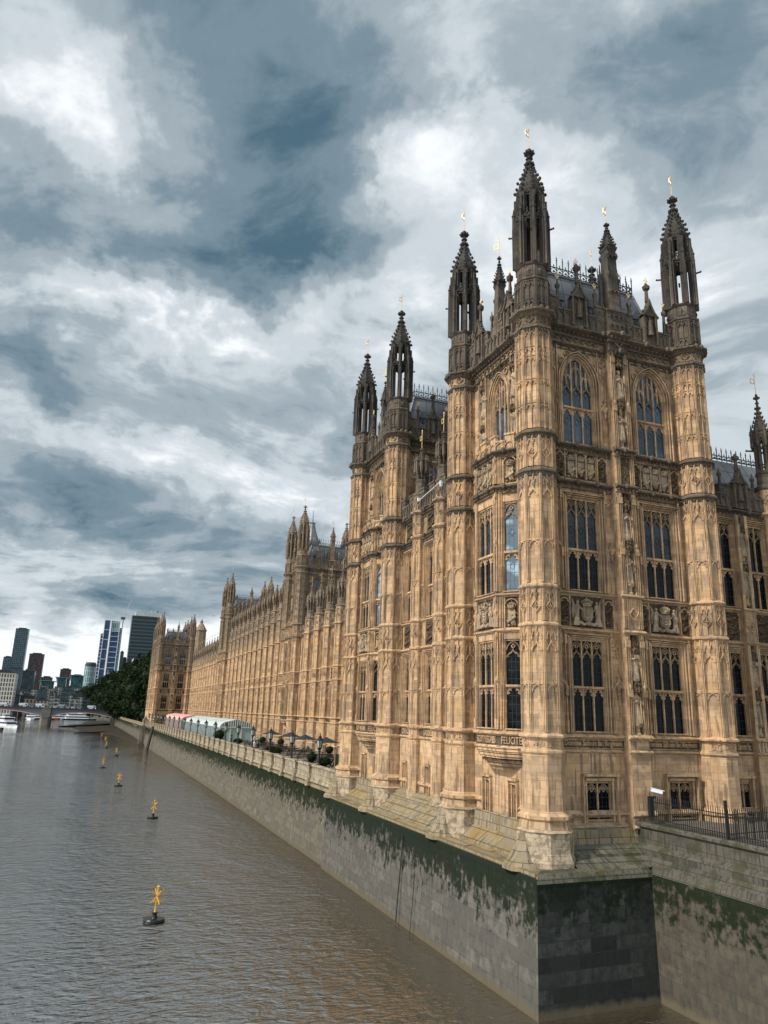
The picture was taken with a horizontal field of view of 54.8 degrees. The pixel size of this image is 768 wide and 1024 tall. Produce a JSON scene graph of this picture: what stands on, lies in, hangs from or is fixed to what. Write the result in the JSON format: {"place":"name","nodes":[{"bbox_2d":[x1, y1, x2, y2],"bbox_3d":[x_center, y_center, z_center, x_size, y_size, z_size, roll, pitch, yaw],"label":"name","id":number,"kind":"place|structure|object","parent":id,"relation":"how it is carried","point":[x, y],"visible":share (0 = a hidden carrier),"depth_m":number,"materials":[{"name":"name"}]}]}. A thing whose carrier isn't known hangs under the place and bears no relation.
{"place":"outdoors","nodes":[
{"label":"outdoors","id":0,"kind":"place"},
{"bbox_2d":[20,669,36,690],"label":"building","id":1,"kind":"structure","parent":0,"point":[28,679],"depth_m":913.56,"materials":[{"name":"glass"}]},
{"bbox_2d":[21,696,37,717],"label":"building","id":2,"kind":"structure","parent":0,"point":[30,700],"depth_m":573.53,"materials":[{"name":"stone"}]},
{"bbox_2d":[37,687,47,699],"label":"building","id":3,"kind":"structure","parent":0,"point":[42,692],"depth_m":915.42,"materials":[{"name":"grey glass"}]},
{"bbox_2d":[39,676,52,687],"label":"building","id":4,"kind":"structure","parent":0,"point":[47,678],"depth_m":1189.65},
{"bbox_2d":[39,680,56,697],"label":"building","id":5,"kind":"structure","parent":0,"point":[49,683],"depth_m":1054.27,"materials":[{"name":"green glass"}]},
{"bbox_2d":[47,687,54,699],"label":"building","id":6,"kind":"structure","parent":0,"point":[50,689],"depth_m":963.60,"materials":[{"name":"stone"}]},
{"bbox_2d":[54,685,63,695],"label":"building","id":7,"kind":"structure","parent":0,"point":[58,688],"depth_m":1021.38,"materials":[{"name":"grey glass"}]},
{"bbox_2d":[56,676,66,686],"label":"building","id":8,"kind":"structure","parent":0,"point":[61,680],"depth_m":1105.87,"materials":[{"name":"green glass"}]},
{"bbox_2d":[61,689,75,697],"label":"building","id":9,"kind":"structure","parent":0,"point":[68,691],"depth_m":935.91,"materials":[{"name":"grey glass"}]},
{"bbox_2d":[70,674,83,689],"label":"building","id":10,"kind":"structure","parent":0,"point":[76,679],"depth_m":1113.41,"materials":[{"name":"green glass"}]},
{"bbox_2d":[76,689,83,705],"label":"building","id":11,"kind":"structure","parent":0,"point":[79,692],"depth_m":944.02,"materials":[{"name":"grey"}]},
{"bbox_2d":[82,662,96,686],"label":"building","id":12,"kind":"structure","parent":0,"point":[89,672],"depth_m":1171.83,"materials":[{"name":"teal glass"}]},
{"bbox_2d":[72,720,142,745],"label":"mud bank","id":13,"kind":"structure","parent":0,"point":[113,730],"depth_m":340.93,"materials":[{"name":"soil"}]},
{"bbox_2d":[58,724,109,732],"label":"outfall pipe","id":14,"kind":"object","parent":13,"relation":"on","point":[84,726],"visible":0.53,"depth_m":386.94,"materials":[{"name":"black metal"}]},
{"bbox_2d":[94,620,122,684],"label":"building","id":15,"kind":"structure","parent":0,"point":[113,647],"depth_m":1047.81,"materials":[{"name":"blue glass"}]},
{"bbox_2d":[77,713,139,739],"bbox_3d":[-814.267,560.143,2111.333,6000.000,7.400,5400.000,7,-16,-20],"label":"ground","id":16,"kind":"structure","parent":0,"point":[104,718],"depth_m":612.72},
{"bbox_2d":[2,656,10,669],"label":"building","id":17,"kind":"structure","parent":16,"relation":"on","point":[6,662],"depth_m":1368.14,"materials":[{"name":"teal glass"}]},
{"bbox_2d":[6,668,22,690],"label":"building","id":18,"kind":"structure","parent":16,"relation":"on","point":[19,670],"depth_m":1341.51,"materials":[{"name":"grey glass"}]},
{"bbox_2d":[10,628,29,669],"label":"building","id":19,"kind":"structure","parent":16,"relation":"on","point":[20,644],"depth_m":1364.17,"materials":[{"name":"teal glass"}]},
{"bbox_2d":[31,688,37,697],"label":"building","id":20,"kind":"structure","parent":16,"relation":"on","point":[33,693],"depth_m":824.11,"materials":[{"name":"grey glass"}]},
{"bbox_2d":[27,653,44,697],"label":"building","id":21,"kind":"structure","parent":16,"relation":"on","point":[36,662],"depth_m":1277.37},
{"bbox_2d":[49,694,57,706],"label":"building","id":22,"kind":"structure","parent":16,"relation":"on","point":[51,700],"depth_m":739.35,"materials":[{"name":"grey glass"}]},
{"bbox_2d":[0,704,115,725],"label":"road bridge","id":23,"kind":"structure","parent":16,"relation":"on","point":[46,714],"depth_m":398.39,"materials":[{"name":"stone"}]},
{"bbox_2d":[19,703,27,706],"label":"van","id":24,"kind":"object","parent":23,"relation":"on","point":[23,704],"visible":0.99,"depth_m":398.50,"materials":[{"name":"white paint"}]},
{"bbox_2d":[59,693,68,702],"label":"building","id":25,"kind":"structure","parent":16,"relation":"on","point":[63,695],"depth_m":761.92,"materials":[{"name":"grey glass"}]},
{"bbox_2d":[59,668,70,685],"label":"building","id":26,"kind":"structure","parent":16,"relation":"on","point":[65,672],"depth_m":1380.72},
{"bbox_2d":[68,693,73,708],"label":"building","id":27,"kind":"structure","parent":16,"relation":"on","point":[71,695],"depth_m":756.40,"materials":[{"name":"grey glass"}]},
{"bbox_2d":[78,695,83,710],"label":"building","id":28,"kind":"structure","parent":16,"relation":"on","point":[80,698],"depth_m":761.84,"materials":[{"name":"grey glass"}]},
{"bbox_2d":[82,697,91,710],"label":"building","id":29,"kind":"structure","parent":16,"relation":"on","point":[86,703],"depth_m":785.95,"materials":[{"name":"grey glass"}]},
{"bbox_2d":[80,682,99,716],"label":"tree","id":30,"kind":"object","parent":16,"relation":"on","point":[90,691],"visible":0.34,"depth_m":451.52,"materials":[{"name":"green plant"}]},
{"bbox_2d":[90,675,105,716],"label":"tree","id":31,"kind":"object","parent":16,"relation":"on","point":[100,682],"visible":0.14,"depth_m":436.63,"materials":[{"name":"green plant"}]},
{"bbox_2d":[93,674,112,717],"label":"tree","id":32,"kind":"object","parent":16,"relation":"on","point":[97,696],"visible":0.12,"depth_m":426.22,"materials":[{"name":"green plant"}]},
{"bbox_2d":[99,675,116,718],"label":"tree","id":33,"kind":"object","parent":16,"relation":"on","point":[106,700],"visible":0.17,"depth_m":394.04,"materials":[{"name":"green plant"}]},
{"bbox_2d":[107,670,116,676],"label":"tree","id":34,"kind":"object","parent":16,"relation":"on","point":[112,673],"visible":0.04,"depth_m":439.70,"materials":[{"name":"green plant"}]},
{"bbox_2d":[105,676,121,717],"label":"tree","id":35,"kind":"object","parent":16,"relation":"on","point":[115,709],"visible":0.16,"depth_m":381.33,"materials":[{"name":"green plant"}]},
{"bbox_2d":[109,672,130,718],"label":"tree","id":36,"kind":"object","parent":16,"relation":"on","point":[117,698],"visible":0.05,"depth_m":366.56,"materials":[{"name":"green plant"}]},
{"bbox_2d":[118,651,123,670],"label":"building","id":37,"kind":"structure","parent":16,"relation":"on","point":[121,658],"depth_m":1096.48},
{"bbox_2d":[115,662,131,718],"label":"tree","id":38,"kind":"object","parent":16,"relation":"on","point":[124,675],"visible":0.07,"depth_m":353.24,"materials":[{"name":"green plant"}]},
{"bbox_2d":[116,661,136,720],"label":"tree","id":39,"kind":"object","parent":16,"relation":"on","point":[128,714],"visible":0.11,"depth_m":338.60,"materials":[{"name":"green plant"}]},
{"bbox_2d":[115,716,142,739],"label":"garden wall","id":40,"kind":"structure","parent":16,"relation":"on","point":[126,725],"depth_m":304.11,"materials":[{"name":"beige stone"}]},
{"bbox_2d":[118,653,146,721],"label":"tree","id":41,"kind":"object","parent":16,"relation":"on","point":[133,675],"visible":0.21,"depth_m":320.64,"materials":[{"name":"green plant"}]},
{"bbox_2d":[120,658,149,721],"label":"tree","id":42,"kind":"object","parent":16,"relation":"on","point":[133,688],"visible":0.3,"depth_m":295.34,"materials":[{"name":"green plant"}]},
{"bbox_2d":[133,649,151,721],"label":"tree","id":43,"kind":"object","parent":16,"relation":"on","point":[140,667],"visible":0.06,"depth_m":310.95,"materials":[{"name":"green plant"}]},
{"bbox_2d":[126,611,159,661],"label":"building","id":44,"kind":"structure","parent":16,"relation":"on","point":[142,628],"depth_m":832.16,"materials":[{"name":"grey glass"}]},
{"bbox_2d":[138,656,150,710],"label":"tree","id":45,"kind":"object","parent":16,"relation":"on","point":[144,688],"visible":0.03,"depth_m":290.53,"materials":[{"name":"green plant"}]},
{"bbox_2d":[140,726,328,865],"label":"terrace wall","id":46,"kind":"structure","parent":16,"relation":"on","point":[286,808],"depth_m":80.84,"materials":[{"name":"grey stone"}]},
{"bbox_2d":[145,127,767,877],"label":"palace","id":47,"kind":"structure","parent":16,"relation":"on","point":[517,619],"depth_m":41.34,"materials":[{"name":"stone"}]},
{"bbox_2d":[321,796,660,1022],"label":"river wall","id":48,"kind":"structure","parent":16,"relation":"on","point":[543,947],"depth_m":32.26,"materials":[{"name":"stone"}]},
{"bbox_2d":[635,821,767,1023],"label":"embankment wall","id":49,"kind":"structure","parent":16,"relation":"on","point":[710,896],"depth_m":29.85,"materials":[{"name":"stone"}]},
{"bbox_2d":[649,790,767,847],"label":"railing","id":50,"kind":"object","parent":49,"relation":"on","point":[713,812],"visible":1,"depth_m":31.30,"materials":[{"name":"black metal"}]},
{"bbox_2d":[647,787,664,816],"bbox_3d":[12.693,13.521,34.521,0.789,1.294,0.302,0,-15,6],"label":"security camera","id":51,"kind":"object","parent":50,"relation":"attached to","point":[651,806],"visible":1,"depth_m":34.46,"materials":[{"name":"black metal"}]},
{"bbox_2d":[117,600,131,669],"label":"tower crane","id":52,"kind":"object","parent":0,"point":[123,618],"visible":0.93,"depth_m":1250.67,"materials":[{"name":"grey metal"}]},
{"bbox_2d":[162,724,333,768],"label":"terrace","id":53,"kind":"structure","parent":0,"point":[295,757],"depth_m":96.92,"materials":[{"name":"grey stone"}]},
{"bbox_2d":[164,713,194,728],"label":"marquee","id":54,"kind":"object","parent":53,"relation":"on","point":[181,723],"visible":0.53,"depth_m":197.29,"materials":[{"name":"fabric"}]},
{"bbox_2d":[214,722,217,737],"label":"terrace lamp","id":55,"kind":"object","parent":53,"relation":"on","point":[215,725],"visible":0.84,"depth_m":120.19,"materials":[{"name":"black metal"}]},
{"bbox_2d":[184,716,251,741],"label":"marquee","id":56,"kind":"object","parent":53,"relation":"on","point":[245,731],"visible":0.81,"depth_m":132.04,"materials":[{"name":"fabric"}]},
{"bbox_2d":[213,729,224,738],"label":"bush","id":57,"kind":"object","parent":53,"relation":"on","point":[219,734],"visible":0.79,"depth_m":125.31,"materials":[{"name":"green plant"}]},
{"bbox_2d":[224,722,228,740],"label":"terrace lamp","id":58,"kind":"object","parent":53,"relation":"on","point":[226,725],"visible":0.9,"depth_m":111.25,"materials":[{"name":"black metal"}]},
{"bbox_2d":[233,738,242,743],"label":"bush","id":59,"kind":"object","parent":53,"relation":"on","point":[239,740],"visible":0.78,"depth_m":110.14,"materials":[{"name":"green plant"}]},
{"bbox_2d":[236,725,240,743],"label":"terrace lamp","id":60,"kind":"object","parent":53,"relation":"on","point":[238,728],"visible":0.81,"depth_m":102.28,"materials":[{"name":"black metal"}]},
{"bbox_2d":[143,721,335,787],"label":"terrace parapet","id":61,"kind":"structure","parent":53,"relation":"on","point":[309,773],"depth_m":83.12,"materials":[{"name":"stone"}]},
{"bbox_2d":[251,725,255,747],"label":"terrace lamp","id":62,"kind":"object","parent":53,"relation":"on","point":[253,729],"visible":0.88,"depth_m":93.33,"materials":[{"name":"black metal"}]},
{"bbox_2d":[259,736,265,745],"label":"bush","id":63,"kind":"object","parent":53,"relation":"on","point":[262,738],"visible":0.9,"depth_m":118.70,"materials":[{"name":"green plant"}]},
{"bbox_2d":[268,727,273,751],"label":"terrace lamp","id":64,"kind":"object","parent":53,"relation":"on","point":[270,734],"visible":0.84,"depth_m":84.37,"materials":[{"name":"black metal"}]},
{"bbox_2d":[263,730,281,742],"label":"parasol","id":65,"kind":"object","parent":53,"relation":"on","point":[275,733],"visible":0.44,"depth_m":114.27,"materials":[{"name":"grey fabric"}]},
{"bbox_2d":[271,747,281,753],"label":"bush","id":66,"kind":"object","parent":53,"relation":"on","point":[276,750],"visible":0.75,"depth_m":86.46,"materials":[{"name":"green plant"}]},
{"bbox_2d":[277,739,284,748],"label":"bush","id":67,"kind":"object","parent":53,"relation":"on","point":[280,741],"visible":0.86,"depth_m":111.76,"materials":[{"name":"green plant"}]},
{"bbox_2d":[280,732,299,750],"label":"parasol","id":68,"kind":"object","parent":53,"relation":"on","point":[286,735],"visible":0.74,"depth_m":106.23,"materials":[{"name":"grey fabric"}]},
{"bbox_2d":[289,731,295,757],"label":"terrace lamp","id":69,"kind":"object","parent":53,"relation":"on","point":[292,735],"visible":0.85,"depth_m":75.42,"materials":[{"name":"black metal"}]},
{"bbox_2d":[285,751,301,756],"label":"picnic table","id":70,"kind":"object","parent":53,"relation":"on","point":[287,753],"visible":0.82,"depth_m":90.55,"materials":[{"name":"brown wood"}]},
{"bbox_2d":[295,734,316,754],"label":"parasol","id":71,"kind":"object","parent":53,"relation":"on","point":[305,737],"visible":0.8,"depth_m":98.00,"materials":[{"name":"grey fabric"}]},
{"bbox_2d":[299,749,314,755],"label":"picnic table","id":72,"kind":"object","parent":53,"relation":"on","point":[302,752],"visible":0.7,"depth_m":96.19,"materials":[{"name":"brown wood"}]},
{"bbox_2d":[306,752,316,762],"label":"bush","id":73,"kind":"object","parent":53,"relation":"on","point":[312,757],"visible":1,"depth_m":76.76,"materials":[{"name":"green plant"}]},
{"bbox_2d":[317,733,322,764],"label":"terrace lamp","id":74,"kind":"object","parent":53,"relation":"on","point":[319,742],"visible":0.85,"depth_m":66.44,"materials":[{"name":"black metal"}]},
{"bbox_2d":[317,757,331,767],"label":"bush","id":75,"kind":"object","parent":53,"relation":"on","point":[324,761],"visible":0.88,"depth_m":70.43,"materials":[{"name":"green plant"}]},
{"bbox_2d":[314,737,338,755],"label":"parasol","id":76,"kind":"object","parent":53,"relation":"on","point":[326,740],"visible":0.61,"depth_m":90.09,"materials":[{"name":"grey fabric"}]},
{"bbox_2d":[321,754,334,760],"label":"picnic table","id":77,"kind":"object","parent":53,"relation":"on","point":[328,756],"visible":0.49,"depth_m":87.09,"materials":[{"name":"brown wood"}]},
{"bbox_2d":[326,746,333,755],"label":"bush","id":78,"kind":"object","parent":53,"relation":"on","point":[329,749],"visible":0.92,"depth_m":93.26,"materials":[{"name":"green plant"}]},
{"bbox_2d":[334,751,338,769],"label":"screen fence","id":79,"kind":"object","parent":53,"relation":"on","point":[336,760],"visible":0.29,"depth_m":69.63,"materials":[{"name":"green wood"}]},
{"bbox_2d":[0,717,698,1023],"bbox_3d":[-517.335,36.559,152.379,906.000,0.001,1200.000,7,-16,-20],"label":"river","id":80,"kind":"structure","parent":0,"point":[261,924],"depth_m":41.52,"materials":[{"name":"liquid"}]},
{"bbox_2d":[0,711,17,727],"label":"tour boat","id":81,"kind":"object","parent":80,"relation":"on","point":[7,721],"visible":0.95,"depth_m":345.95,"materials":[{"name":"white paint"}]},
{"bbox_2d":[0,669,18,716],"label":"building","id":82,"kind":"structure","parent":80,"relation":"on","point":[8,682],"depth_m":553.48,"materials":[{"name":"white concrete"}]},
{"bbox_2d":[12,691,20,716],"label":"building","id":83,"kind":"structure","parent":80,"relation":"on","point":[16,701],"depth_m":593.18,"materials":[{"name":"grey"}]},
{"bbox_2d":[17,689,31,714],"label":"building","id":84,"kind":"structure","parent":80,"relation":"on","point":[20,691],"depth_m":645.21,"materials":[{"name":"stone"}]},
{"bbox_2d":[17,692,32,716],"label":"building","id":85,"kind":"structure","parent":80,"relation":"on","point":[23,696],"depth_m":607.59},
{"bbox_2d":[26,714,34,719],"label":"moored boat","id":86,"kind":"object","parent":80,"relation":"on","point":[30,717],"visible":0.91,"depth_m":514.83,"materials":[{"name":"white paint"}]},
{"bbox_2d":[24,715,59,719],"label":"moored boat","id":87,"kind":"object","parent":80,"relation":"on","point":[37,717],"visible":0.26,"depth_m":539.90,"materials":[{"name":"white paint"}]},
{"bbox_2d":[36,698,49,711],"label":"building","id":88,"kind":"structure","parent":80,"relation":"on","point":[45,701],"depth_m":573.70,"materials":[{"name":"stone"}]},
{"bbox_2d":[52,696,60,709],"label":"building","id":89,"kind":"structure","parent":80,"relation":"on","point":[56,700],"depth_m":651.46,"materials":[{"name":"grey glass"}]},
{"bbox_2d":[53,715,64,718],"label":"moored boat","id":90,"kind":"object","parent":80,"relation":"on","point":[59,716],"visible":0.37,"depth_m":567.63,"materials":[{"name":"white paint"}]},
{"bbox_2d":[60,698,69,714],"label":"building","id":91,"kind":"structure","parent":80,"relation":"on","point":[64,701],"depth_m":644.91,"materials":[{"name":"grey glass"}]},
{"bbox_2d":[70,696,78,713],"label":"building","id":92,"kind":"structure","parent":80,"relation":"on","point":[74,702],"depth_m":660.80,"materials":[{"name":"grey glass"}]},
{"bbox_2d":[62,713,95,719],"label":"tour boat","id":93,"kind":"object","parent":80,"relation":"on","point":[74,716],"visible":0.88,"depth_m":562.46,"materials":[{"name":"white paint"}]},
{"bbox_2d":[114,773,121,785],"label":"marker buoy","id":94,"kind":"object","parent":80,"relation":"on","point":[118,782],"visible":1,"depth_m":110.08,"materials":[{"name":"yellow metal"}]},
{"bbox_2d":[138,716,147,743],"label":"fender ladder","id":95,"kind":"object","parent":80,"relation":"on","point":[142,730],"visible":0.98,"depth_m":229.94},
{"bbox_2d":[145,726,153,750],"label":"mooring pile","id":96,"kind":"object","parent":80,"relation":"in","point":[149,739],"visible":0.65,"depth_m":202.68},
{"bbox_2d":[147,800,157,818],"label":"marker buoy","id":97,"kind":"object","parent":80,"relation":"on","point":[152,816],"visible":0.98,"depth_m":79.26,"materials":[{"name":"yellow metal"}]},
{"bbox_2d":[143,885,164,923],"bbox_3d":[-12.752,21.909,41.324,1.204,1.967,1.205,7,-16,-20],"label":"marker buoy","id":98,"kind":"object","parent":80,"relation":"on","point":[154,918],"visible":0.99,"depth_m":41.13,"materials":[{"name":"yellow metal"}]},
{"bbox_2d":[0,0,767,687],"label":"sky","id":99,"kind":"structure","parent":0,"point":[211,211],"materials":[{"name":"grey"}]},
{"bbox_2d":[659,818,767,843],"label":"terrace","id":100,"kind":"structure","parent":0,"point":[695,823],"depth_m":34.81,"materials":[{"name":"grey stone"}]},
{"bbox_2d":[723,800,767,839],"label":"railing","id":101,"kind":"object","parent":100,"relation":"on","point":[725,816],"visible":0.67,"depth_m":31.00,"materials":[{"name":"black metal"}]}
]}

